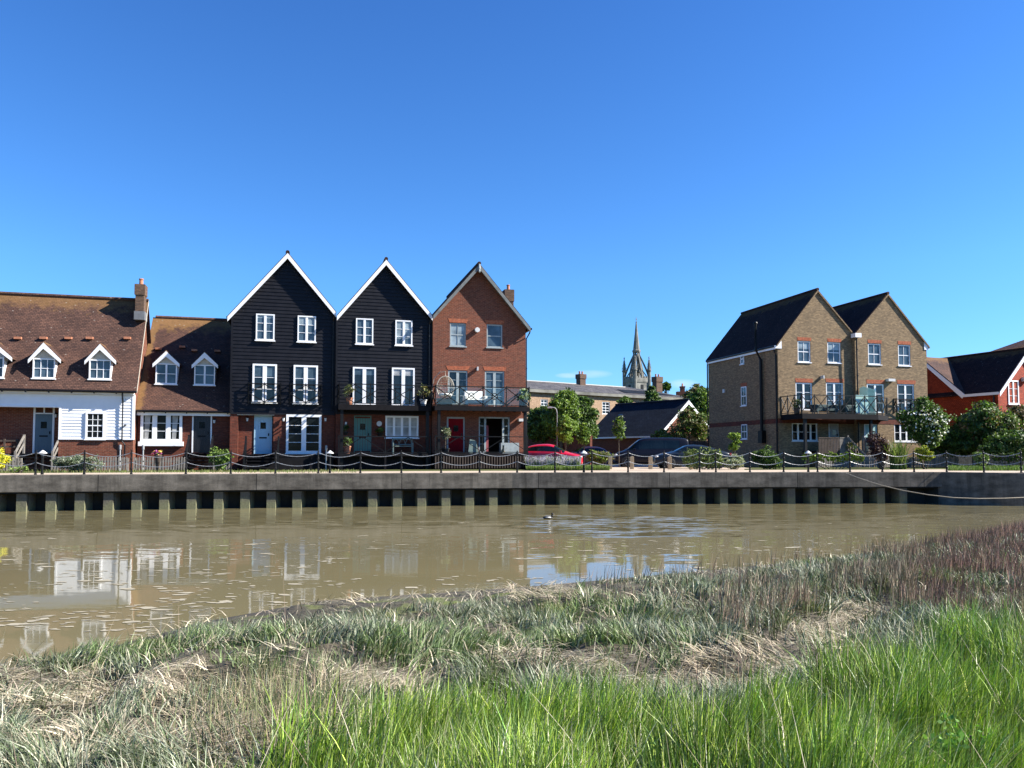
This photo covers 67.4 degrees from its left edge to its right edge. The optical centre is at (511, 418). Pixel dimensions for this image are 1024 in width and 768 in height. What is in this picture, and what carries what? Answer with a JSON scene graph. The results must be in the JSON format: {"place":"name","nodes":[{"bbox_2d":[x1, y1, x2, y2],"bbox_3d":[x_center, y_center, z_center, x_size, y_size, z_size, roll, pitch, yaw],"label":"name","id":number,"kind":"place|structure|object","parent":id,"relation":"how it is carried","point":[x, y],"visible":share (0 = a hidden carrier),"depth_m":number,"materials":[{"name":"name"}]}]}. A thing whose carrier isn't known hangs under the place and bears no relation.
{"place":"outdoors","nodes":[
{"label":"outdoors","id":0,"kind":"place"},
{"bbox_2d":[0,463,945,472],"bbox_3d":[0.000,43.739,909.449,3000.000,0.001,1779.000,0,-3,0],"label":"town ground","id":1,"kind":"structure","parent":0,"point":[826,468],"depth_m":43.28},
{"bbox_2d":[0,278,150,470],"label":"cottage","id":2,"kind":"structure","parent":1,"relation":"on","point":[71,368],"depth_m":40.32,"materials":[{"name":"brown tile"}]},
{"bbox_2d":[32,408,54,452],"bbox_3d":[-24.492,0.579,40.178,0.981,2.495,0.120,1,-3,-15],"label":"door","id":3,"kind":"structure","parent":2,"relation":"in","point":[43,423],"depth_m":40.16,"materials":[{"name":"blue paint"}]},
{"bbox_2d":[84,412,104,439],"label":"window","id":4,"kind":"structure","parent":2,"relation":"in","point":[94,421],"depth_m":40.12,"materials":[{"name":"white paint"}]},
{"bbox_2d":[50,453,104,471],"bbox_3d":[-20.855,2.162,36.757,2.513,0.956,1.648,-1,-3,26],"label":"grey shrub","id":5,"kind":"object","parent":1,"relation":"on","point":[61,462],"visible":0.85,"depth_m":36.61,"materials":[{"name":"green plant"}]},
{"bbox_2d":[51,457,128,471],"bbox_3d":[-21.125,2.296,38.496,3.503,0.741,0.132,1,-3,-15],"label":"picket fence","id":6,"kind":"object","parent":1,"relation":"on","point":[122,461],"visible":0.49,"depth_m":38.70,"materials":[{"name":"grey wood"}]},
{"bbox_2d":[133,457,184,470],"bbox_3d":[-18.078,2.344,39.490,2.543,0.738,0.132,1,-3,-15],"label":"picket fence","id":7,"kind":"object","parent":1,"relation":"on","point":[153,461],"visible":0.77,"depth_m":39.44,"materials":[{"name":"grey wood"}]},
{"bbox_2d":[0,468,355,472],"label":"path weeds","id":8,"kind":"object","parent":1,"relation":"on","point":[202,471],"visible":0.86,"depth_m":36.12,"materials":[{"name":"green plant"}]},
{"bbox_2d":[135,315,230,470],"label":"cottage","id":9,"kind":"structure","parent":1,"relation":"on","point":[183,403],"depth_m":42.45,"materials":[{"name":"red brick"}]},
{"bbox_2d":[138,415,183,445],"bbox_3d":[-18.974,0.604,41.563,2.239,1.803,0.220,1,-3,-15],"label":"window","id":10,"kind":"structure","parent":9,"relation":"in","point":[155,430],"depth_m":41.55,"materials":[{"name":"white paint"}]},
{"bbox_2d":[192,416,211,451],"bbox_3d":[-17.028,0.810,42.173,1.017,2.144,0.120,1,-3,-15],"label":"door","id":11,"kind":"structure","parent":9,"relation":"in","point":[201,425],"depth_m":42.16,"materials":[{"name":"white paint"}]},
{"bbox_2d":[207,446,233,470],"bbox_3d":[-14.826,2.085,39.146,1.366,1.355,0.850,0,-3,0],"label":"round shrub","id":12,"kind":"object","parent":1,"relation":"on","point":[221,460],"visible":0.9,"depth_m":38.96,"materials":[{"name":"green plant"}]},
{"bbox_2d":[226,250,335,470],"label":"tall house","id":13,"kind":"structure","parent":1,"relation":"on","point":[281,318],"depth_m":42.90,"materials":[{"name":"black paint"}]},
{"bbox_2d":[254,415,271,453],"bbox_3d":[-13.884,0.876,42.830,0.952,2.213,0.120,1,-3,-15],"label":"door","id":14,"kind":"structure","parent":13,"relation":"in","point":[262,423],"depth_m":42.81,"materials":[{"name":"blue paint"}]},
{"bbox_2d":[251,364,276,403],"bbox_3d":[-13.713,-1.909,42.572,1.386,2.199,0.140,1,-3,-15],"label":"window","id":15,"kind":"structure","parent":13,"relation":"in","point":[267,373],"depth_m":42.58,"materials":[{"name":"white paint"}]},
{"bbox_2d":[255,314,274,341],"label":"window","id":16,"kind":"structure","parent":13,"relation":"in","point":[265,323],"depth_m":42.73,"materials":[{"name":"white paint"}]},
{"bbox_2d":[285,414,321,453],"bbox_3d":[-11.665,0.909,43.025,2.006,2.214,0.140,1,-3,-15],"label":"french window","id":17,"kind":"structure","parent":13,"relation":"in","point":[303,432],"depth_m":43.02,"materials":[{"name":"white paint"}]},
{"bbox_2d":[292,365,317,404],"bbox_3d":[-11.594,-1.872,43.154,1.422,2.210,0.140,1,-3,-15],"label":"window","id":18,"kind":"structure","parent":13,"relation":"in","point":[308,374],"depth_m":43.17,"materials":[{"name":"white paint"}]},
{"bbox_2d":[296,315,316,342],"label":"window","id":19,"kind":"structure","parent":13,"relation":"in","point":[306,324],"depth_m":43.32,"materials":[{"name":"white paint"}]},
{"bbox_2d":[334,257,432,469],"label":"tall house","id":20,"kind":"structure","parent":1,"relation":"on","point":[384,318],"depth_m":44.08,"materials":[{"name":"black paint"}]},
{"bbox_2d":[354,416,370,451],"bbox_3d":[-8.509,0.922,43.738,0.969,2.133,0.120,1,-3,-15],"label":"door","id":21,"kind":"structure","parent":20,"relation":"in","point":[364,424],"depth_m":43.73,"materials":[{"name":"green paint"}]},
{"bbox_2d":[352,367,375,404],"bbox_3d":[-8.422,-1.800,43.797,1.396,2.223,0.140,1,-3,-15],"label":"window","id":22,"kind":"structure","parent":20,"relation":"in","point":[361,375],"depth_m":43.82,"materials":[{"name":"white paint"}]},
{"bbox_2d":[355,318,373,345],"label":"window","id":23,"kind":"structure","parent":20,"relation":"in","point":[364,327],"depth_m":43.94,"materials":[{"name":"white paint"}]},
{"bbox_2d":[384,416,418,438],"bbox_3d":[-6.342,0.529,44.271,1.999,1.317,0.140,1,-3,-15],"label":"window","id":24,"kind":"structure","parent":20,"relation":"in","point":[394,425],"depth_m":44.28,"materials":[{"name":"white paint"}]},
{"bbox_2d":[394,320,412,346],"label":"window","id":25,"kind":"structure","parent":20,"relation":"in","point":[403,328],"depth_m":44.54,"materials":[{"name":"white paint"}]},
{"bbox_2d":[392,367,414,404],"bbox_3d":[-6.284,-1.787,44.386,1.413,2.252,0.140,1,-3,-15],"label":"window","id":26,"kind":"structure","parent":20,"relation":"in","point":[403,376],"depth_m":44.41,"materials":[{"name":"white paint"}]},
{"bbox_2d":[431,261,531,469],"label":"tall house","id":27,"kind":"structure","parent":1,"relation":"on","point":[481,327],"depth_m":45.38,"materials":[{"name":"red brick"}]},
{"bbox_2d":[432,371,453,397],"bbox_3d":[-4.009,-1.696,44.293,1.151,2.036,0.992,-1,-3,28],"label":"egg chair","id":28,"kind":"object","parent":27,"relation":"on","point":[442,394],"visible":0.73,"depth_m":44.34,"materials":[{"name":"wicker"}]},
{"bbox_2d":[447,417,464,451],"bbox_3d":[-3.291,0.978,45.009,1.087,2.100,0.120,1,-3,-15],"label":"door","id":29,"kind":"structure","parent":27,"relation":"in","point":[456,424],"depth_m":45.01,"materials":[{"name":"red paint"}]},
{"bbox_2d":[448,370,466,403],"bbox_3d":[-3.203,-1.779,45.168,1.166,2.035,0.090,1,-3,-15],"label":"window","id":30,"kind":"structure","parent":27,"relation":"in","point":[458,378],"depth_m":45.16,"materials":[{"name":"grey paint"}]},
{"bbox_2d":[449,323,466,347],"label":"window","id":31,"kind":"structure","parent":27,"relation":"in","point":[457,331],"depth_m":45.32,"materials":[{"name":"grey paint"}]},
{"bbox_2d":[463,391,486,405],"bbox_3d":[-2.159,-1.126,44.631,1.330,0.930,0.740,1,-3,-15],"label":"garden sofa","id":32,"kind":"object","parent":27,"relation":"on","point":[478,395],"visible":0.66,"depth_m":44.44,"materials":[{"name":"fabric"}]},
{"bbox_2d":[486,324,502,348],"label":"window","id":33,"kind":"structure","parent":27,"relation":"in","point":[494,332],"depth_m":45.91,"materials":[{"name":"grey paint"}]},
{"bbox_2d":[485,371,503,404],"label":"window","id":34,"kind":"structure","parent":27,"relation":"in","point":[492,378],"depth_m":45.76,"materials":[{"name":"grey paint"}]},
{"bbox_2d":[479,417,509,451],"bbox_3d":[-1.064,1.002,45.622,1.898,2.145,0.080,1,-3,-15],"label":"patio door","id":35,"kind":"structure","parent":27,"relation":"in","point":[482,420],"depth_m":45.55,"materials":[{"name":"grey paint"}]},
{"bbox_2d":[517,388,531,406],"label":"potted plant","id":36,"kind":"object","parent":27,"relation":"on","point":[523,395],"visible":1,"depth_m":44.78,"materials":[{"name":"green plant"}]},
{"bbox_2d":[527,405,554,443],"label":"leafy tree","id":37,"kind":"object","parent":1,"relation":"on","point":[535,431],"visible":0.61,"depth_m":67.11,"materials":[{"name":"green plant"}]},
{"bbox_2d":[524,454,581,465],"bbox_3d":[2.398,2.505,44.239,3.444,0.864,2.853,0,-3,0],"label":"lavender bed","id":38,"kind":"object","parent":1,"relation":"on","point":[547,460],"visible":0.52,"depth_m":43.09,"materials":[{"name":"grey plant"}]},
{"bbox_2d":[537,387,583,448],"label":"leafy tree","id":39,"kind":"object","parent":1,"relation":"on","point":[563,402],"visible":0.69,"depth_m":65.30,"materials":[{"name":"green plant"}]},
{"bbox_2d":[528,436,592,464],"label":"garden wall","id":40,"kind":"structure","parent":1,"relation":"on","point":[574,445],"depth_m":65.42,"materials":[{"name":"red brick"}]},
{"bbox_2d":[526,465,609,470],"bbox_3d":[3.119,2.676,41.919,4.802,0.303,2.897,0,-3,0],"label":"lawn bed","id":41,"kind":"object","parent":1,"relation":"on","point":[565,467],"visible":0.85,"depth_m":40.60,"materials":[{"name":"green plant"}]},
{"bbox_2d":[576,422,592,450],"bbox_3d":[4.676,1.749,49.978,1.122,3.016,1.094,1,-3,-21],"label":"young tree","id":42,"kind":"object","parent":1,"relation":"on","point":[584,434],"visible":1,"depth_m":49.82,"materials":[{"name":"green plant"}]},
{"bbox_2d":[574,396,600,439],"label":"leafy tree","id":43,"kind":"object","parent":1,"relation":"on","point":[590,418],"visible":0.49,"depth_m":68.13,"materials":[{"name":"green plant"}]},
{"bbox_2d":[611,415,625,466],"bbox_3d":[6.981,1.532,49.983,0.956,3.449,0.983,3,-4,-44],"label":"young tree","id":44,"kind":"object","parent":1,"relation":"on","point":[618,428],"visible":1,"depth_m":49.90,"materials":[{"name":"green plant"}]},
{"bbox_2d":[643,385,662,401],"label":"conifer","id":45,"kind":"object","parent":1,"relation":"on","point":[651,394],"visible":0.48,"depth_m":77.80,"materials":[{"name":"green plant"}]},
{"bbox_2d":[650,428,672,437],"bbox_3d":[12.031,2.301,61.857,1.858,3.033,1.876,0,-3,0],"label":"garden tree","id":46,"kind":"object","parent":1,"relation":"on","point":[661,433],"visible":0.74,"depth_m":61.70,"materials":[{"name":"green plant"}]},
{"bbox_2d":[666,406,708,440],"bbox_3d":[14.513,1.482,65.490,4.700,5.014,3.055,0,-3,0],"label":"garden tree","id":47,"kind":"object","parent":1,"relation":"on","point":[695,425],"visible":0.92,"depth_m":64.93,"materials":[{"name":"green plant"}]},
{"bbox_2d":[686,386,708,418],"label":"leafy tree","id":48,"kind":"object","parent":1,"relation":"on","point":[698,399],"visible":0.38,"depth_m":73.47,"materials":[{"name":"green plant"}]},
{"bbox_2d":[718,453,745,468],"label":"flowering shrub","id":49,"kind":"object","parent":1,"relation":"on","point":[732,462],"visible":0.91,"depth_m":42.66,"materials":[{"name":"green plant"}]},
{"bbox_2d":[751,445,782,468],"bbox_3d":[14.627,2.269,43.919,1.936,1.499,1.165,0,-3,0],"label":"evergreen shrub","id":50,"kind":"object","parent":1,"relation":"on","point":[773,459],"visible":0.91,"depth_m":43.82,"materials":[{"name":"green plant"}]},
{"bbox_2d":[706,288,887,467],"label":"tall house","id":51,"kind":"structure","parent":1,"relation":"on","point":[768,364],"depth_m":52.60,"materials":[{"name":"brown brick"}]},
{"bbox_2d":[796,383,811,409],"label":"window","id":52,"kind":"structure","parent":51,"relation":"in","point":[801,388],"depth_m":51.94,"materials":[{"name":"white paint"}]},
{"bbox_2d":[797,341,811,362],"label":"window","id":53,"kind":"structure","parent":51,"relation":"in","point":[803,346],"depth_m":52.08,"materials":[{"name":"white paint"}]},
{"bbox_2d":[792,423,817,441],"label":"window","id":54,"kind":"structure","parent":51,"relation":"in","point":[797,428],"depth_m":51.78,"materials":[{"name":"white paint"}]},
{"bbox_2d":[810,404,837,413],"bbox_3d":[20.519,-0.589,50.547,1.680,0.650,0.740,1,-3,-15],"label":"garden sofa","id":55,"kind":"object","parent":51,"relation":"on","point":[822,409],"visible":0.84,"depth_m":50.35,"materials":[{"name":"wicker"}]},
{"bbox_2d":[829,424,838,450],"bbox_3d":[21.978,1.270,52.421,0.845,1.878,0.120,1,-3,-15],"label":"door","id":56,"kind":"structure","parent":51,"relation":"in","point":[833,428],"depth_m":52.41,"materials":[{"name":"white paint"}]},
{"bbox_2d":[827,342,841,363],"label":"window","id":57,"kind":"structure","parent":51,"relation":"in","point":[833,349],"depth_m":52.72,"materials":[{"name":"white paint"}]},
{"bbox_2d":[826,383,842,409],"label":"window","id":58,"kind":"structure","parent":51,"relation":"in","point":[831,388],"depth_m":52.58,"materials":[{"name":"white paint"}]},
{"bbox_2d":[802,450,863,468],"bbox_3d":[18.216,2.367,43.537,3.644,1.115,0.294,0,-3,0],"label":"trailing plant","id":59,"kind":"object","parent":1,"relation":"on","point":[839,458],"visible":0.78,"depth_m":43.51,"materials":[{"name":"green plant"}]},
{"bbox_2d":[815,456,908,467],"bbox_3d":[21.960,2.731,47.968,6.916,0.764,0.132,1,-3,-15],"label":"picket fence","id":60,"kind":"object","parent":1,"relation":"on","point":[867,460],"visible":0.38,"depth_m":47.85,"materials":[{"name":"grey wood"}]},
{"bbox_2d":[865,430,889,468],"bbox_3d":[21.353,1.829,44.605,1.595,2.268,1.083,1,-3,-11],"label":"purple shrub","id":61,"kind":"object","parent":1,"relation":"on","point":[875,444],"visible":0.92,"depth_m":44.39,"materials":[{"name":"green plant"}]},
{"bbox_2d":[833,292,929,466],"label":"tall house","id":62,"kind":"structure","parent":1,"relation":"on","point":[890,346],"depth_m":53.55,"materials":[{"name":"brown brick"}]},
{"bbox_2d":[868,343,881,365],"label":"window","id":63,"kind":"structure","parent":62,"relation":"in","point":[874,350],"depth_m":53.32,"materials":[{"name":"white paint"}]},
{"bbox_2d":[867,384,883,412],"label":"window","id":64,"kind":"structure","parent":62,"relation":"in","point":[879,388],"depth_m":53.27,"materials":[{"name":"white paint"}]},
{"bbox_2d":[898,345,911,366],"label":"window","id":65,"kind":"structure","parent":62,"relation":"in","point":[903,350],"depth_m":53.97,"materials":[{"name":"white paint"}]},
{"bbox_2d":[894,424,915,442],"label":"window","id":66,"kind":"structure","parent":62,"relation":"in","point":[899,433],"depth_m":53.58,"materials":[{"name":"white paint"}]},
{"bbox_2d":[897,384,913,410],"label":"window","id":67,"kind":"structure","parent":62,"relation":"in","point":[904,391],"depth_m":53.84,"materials":[{"name":"white paint"}]},
{"bbox_2d":[882,437,926,468],"bbox_3d":[22.119,2.005,43.914,3.948,1.832,2.513,0,-3,0],"label":"sword leaved plant","id":68,"kind":"object","parent":1,"relation":"on","point":[898,450],"visible":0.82,"depth_m":43.66,"materials":[{"name":"green plant"}]},
{"bbox_2d":[893,396,950,464],"bbox_3d":[25.420,0.852,47.528,3.561,4.586,2.199,0,-3,0],"label":"rose tree","id":69,"kind":"object","parent":1,"relation":"on","point":[925,422],"visible":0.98,"depth_m":47.16,"materials":[{"name":"green plant"}]},
{"bbox_2d":[914,445,934,468],"bbox_3d":[23.724,2.232,44.124,1.346,1.417,1.033,0,-3,0],"label":"border plant","id":70,"kind":"object","parent":1,"relation":"on","point":[924,450],"visible":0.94,"depth_m":43.98,"materials":[{"name":"green plant"}]},
{"bbox_2d":[909,456,958,467],"bbox_3d":[27.049,2.799,49.160,3.801,0.740,0.132,1,-3,-15],"label":"picket fence","id":71,"kind":"object","parent":1,"relation":"on","point":[934,460],"visible":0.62,"depth_m":49.14,"materials":[{"name":"grey wood"}]},
{"bbox_2d":[928,426,980,458],"bbox_3d":[28.625,1.837,49.968,3.715,2.849,3.592,-1,-3,25],"label":"garden tree","id":72,"kind":"object","parent":1,"relation":"on","point":[955,442],"visible":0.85,"depth_m":49.02,"materials":[{"name":"green plant"}]},
{"bbox_2d":[923,450,1017,466],"bbox_3d":[32.012,2.472,52.957,7.490,1.750,0.030,0,-3,0],"label":"garden fence","id":73,"kind":"object","parent":1,"relation":"on","point":[965,460],"visible":0.03,"depth_m":52.92,"materials":[{"name":"grey wood"}]},
{"bbox_2d":[948,400,1023,464],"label":"garden tree","id":74,"kind":"object","parent":1,"relation":"on","point":[982,420],"visible":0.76,"depth_m":48.20,"materials":[{"name":"green plant"}]},
{"bbox_2d":[977,429,1023,464],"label":"garden tree","id":75,"kind":"object","parent":1,"relation":"on","point":[1007,441],"visible":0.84,"depth_m":45.33,"materials":[{"name":"green plant"}]},
{"bbox_2d":[1003,403,1023,465],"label":"garden tree","id":76,"kind":"object","parent":1,"relation":"on","point":[1017,410],"visible":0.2,"depth_m":49.98,"materials":[{"name":"green plant"}]},
{"bbox_2d":[0,532,1023,767],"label":"creek bank","id":77,"kind":"structure","parent":0,"point":[293,609],"depth_m":7.47,"materials":[{"name":"beige plant"}]},
{"bbox_2d":[133,647,411,766],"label":"standing dead stems","id":78,"kind":"object","parent":77,"relation":"on","point":[258,702],"visible":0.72,"depth_m":5.38,"materials":[{"name":"plant"}]},
{"bbox_2d":[0,537,1023,767],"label":"flattened straw","id":79,"kind":"object","parent":77,"relation":"on","point":[165,682],"visible":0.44,"depth_m":6.66,"materials":[{"name":"beige plant"}]},
{"bbox_2d":[0,567,1023,767],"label":"dead stalks","id":80,"kind":"object","parent":77,"relation":"on","point":[500,699],"visible":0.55,"depth_m":4.53,"materials":[{"name":"plant"}]},
{"bbox_2d":[575,517,1023,705],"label":"brown purple reeds","id":81,"kind":"object","parent":77,"relation":"on","point":[952,560],"visible":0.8,"depth_m":10.56,"materials":[{"name":"plant"}]},
{"bbox_2d":[923,712,1001,767],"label":"leafy weed","id":82,"kind":"object","parent":77,"relation":"on","point":[958,733],"visible":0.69,"depth_m":3.54,"materials":[{"name":"green plant"}]},
{"bbox_2d":[0,503,1023,670],"bbox_3d":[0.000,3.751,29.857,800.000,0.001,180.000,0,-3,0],"label":"creek water","id":83,"kind":"structure","parent":0,"point":[427,556],"depth_m":19.12,"materials":[{"name":"brown liquid"}]},
{"bbox_2d":[0,523,916,665],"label":"foam flecks","id":84,"kind":"object","parent":83,"relation":"on","point":[145,607],"visible":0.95,"depth_m":13.48,"materials":[{"name":"beige liquid"}]},
{"bbox_2d":[0,472,941,511],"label":"quay wall","id":85,"kind":"structure","parent":83,"relation":"in","point":[74,492],"depth_m":34.99,"materials":[{"name":"concrete"}]},
{"bbox_2d":[846,473,1023,498],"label":"mooring rope","id":86,"kind":"object","parent":85,"relation":"attached to","point":[935,495],"visible":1,"depth_m":34.47,"materials":[{"name":"fabric"}]},
{"bbox_2d":[938,472,1023,505],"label":"harbour wall","id":87,"kind":"structure","parent":83,"relation":"in","point":[964,485],"depth_m":35.61,"materials":[{"name":"concrete"}]},
{"bbox_2d":[0,469,1023,474],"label":"quay path","id":88,"kind":"structure","parent":0,"point":[936,470],"depth_m":38.04,"materials":[{"name":"beige concrete"}]},
{"bbox_2d":[972,452,988,465],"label":"garden plant","id":89,"kind":"object","parent":88,"relation":"on","point":[976,458],"visible":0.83,"depth_m":42.14,"materials":[{"name":"green plant"}]},
{"bbox_2d":[991,452,1023,465],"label":"garden plant","id":90,"kind":"object","parent":88,"relation":"on","point":[1007,458],"visible":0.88,"depth_m":42.47,"materials":[{"name":"green plant"}]},
{"bbox_2d":[0,0,1023,394],"label":"sky","id":91,"kind":"structure","parent":0,"point":[679,169],"materials":[{"name":"blue"}]},
{"bbox_2d":[144,582,1023,767],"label":"tall green grass","id":92,"kind":"structure","parent":0,"point":[429,738],"depth_m":4.17,"materials":[{"name":"green plant"}]},
{"bbox_2d":[527,371,683,423],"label":"warehouse","id":93,"kind":"structure","parent":0,"point":[605,397],"depth_m":91.11,"materials":[{"name":"brick"}]},
{"bbox_2d":[622,320,651,389],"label":"church tower","id":94,"kind":"structure","parent":0,"point":[637,378],"depth_m":235.82,"materials":[{"name":"grey stone"}]},
{"bbox_2d":[592,398,707,463],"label":"garage","id":95,"kind":"structure","parent":0,"point":[646,419],"depth_m":70.89,"materials":[{"name":"black brick"}]},
{"bbox_2d":[610,469,743,469],"bbox_3d":[9.500,2.870,43.063,8.600,0.001,5.100,0,-3,0],"label":"yard entrance","id":96,"kind":"object","parent":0,"point":[674,469],"visible":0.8,"depth_m":42.67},
{"bbox_2d":[679,446,723,469],"bbox_3d":[10.494,2.316,42.541,2.532,1.514,0.483,0,-3,0],"label":"hedge","id":97,"kind":"object","parent":96,"relation":"on","point":[690,459],"visible":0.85,"depth_m":42.48,"materials":[{"name":"green plant"}]},
{"bbox_2d":[612,465,748,468],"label":"parking yard","id":98,"kind":"structure","parent":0,"point":[639,467],"depth_m":49.42,"materials":[{"name":"grey asphalt"}]},
{"bbox_2d":[528,444,582,464],"bbox_3d":[2.337,2.329,46.541,4.054,1.536,2.080,-1,-3,12],"label":"parked car","id":99,"kind":"object","parent":98,"relation":"on","point":[538,450],"visible":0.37,"depth_m":45.86,"materials":[{"name":"red paint"}]},
{"bbox_2d":[556,417,574,450],"bbox_3d":[3.380,1.559,48.950,1.252,3.299,1.270,0,-3,0],"label":"leafy tree","id":100,"kind":"object","parent":98,"relation":"on","point":[565,430],"visible":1,"depth_m":48.82,"materials":[{"name":"green plant"}]},
{"bbox_2d":[571,446,612,464],"bbox_3d":[5.743,2.960,59.925,4.054,1.536,2.080,1,-3,-13],"label":"parked car","id":101,"kind":"object","parent":98,"relation":"on","point":[581,449],"visible":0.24,"depth_m":59.35,"materials":[{"name":"blue paint"}]},
{"bbox_2d":[585,449,614,464],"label":"ground shrub","id":102,"kind":"object","parent":98,"relation":"on","point":[598,458],"visible":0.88,"depth_m":46.28,"materials":[{"name":"green plant"}]},
{"bbox_2d":[612,438,688,466],"bbox_3d":[9.248,2.319,51.449,4.945,2.025,2.230,0,-3,2],"label":"parked car","id":103,"kind":"object","parent":98,"relation":"on","point":[647,447],"visible":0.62,"depth_m":50.60,"materials":[{"name":"blue paint"}]},
{"bbox_2d":[652,445,730,468],"bbox_3d":[10.835,2.361,46.741,4.613,1.493,2.120,0,-3,-1],"label":"parked car","id":104,"kind":"object","parent":98,"relation":"on","point":[679,451],"visible":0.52,"depth_m":45.95,"materials":[{"name":"grey paint"}]},
{"bbox_2d":[727,432,741,455],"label":"yellow green shrub","id":105,"kind":"object","parent":98,"relation":"on","point":[733,446],"visible":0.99,"depth_m":47.41,"materials":[{"name":"green plant"}]},
{"bbox_2d":[927,347,1023,425],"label":"tile hung house","id":106,"kind":"structure","parent":0,"point":[958,385],"depth_m":59.90,"materials":[{"name":"red tile"}]},
{"bbox_2d":[1008,380,1020,404],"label":"window","id":107,"kind":"structure","parent":106,"relation":"in","point":[1012,381],"depth_m":57.75,"materials":[{"name":"white paint"}]},
{"bbox_2d":[948,465,1023,470],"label":"garden grass","id":108,"kind":"structure","parent":0,"point":[987,468],"depth_m":40.13,"materials":[{"name":"green plant"}]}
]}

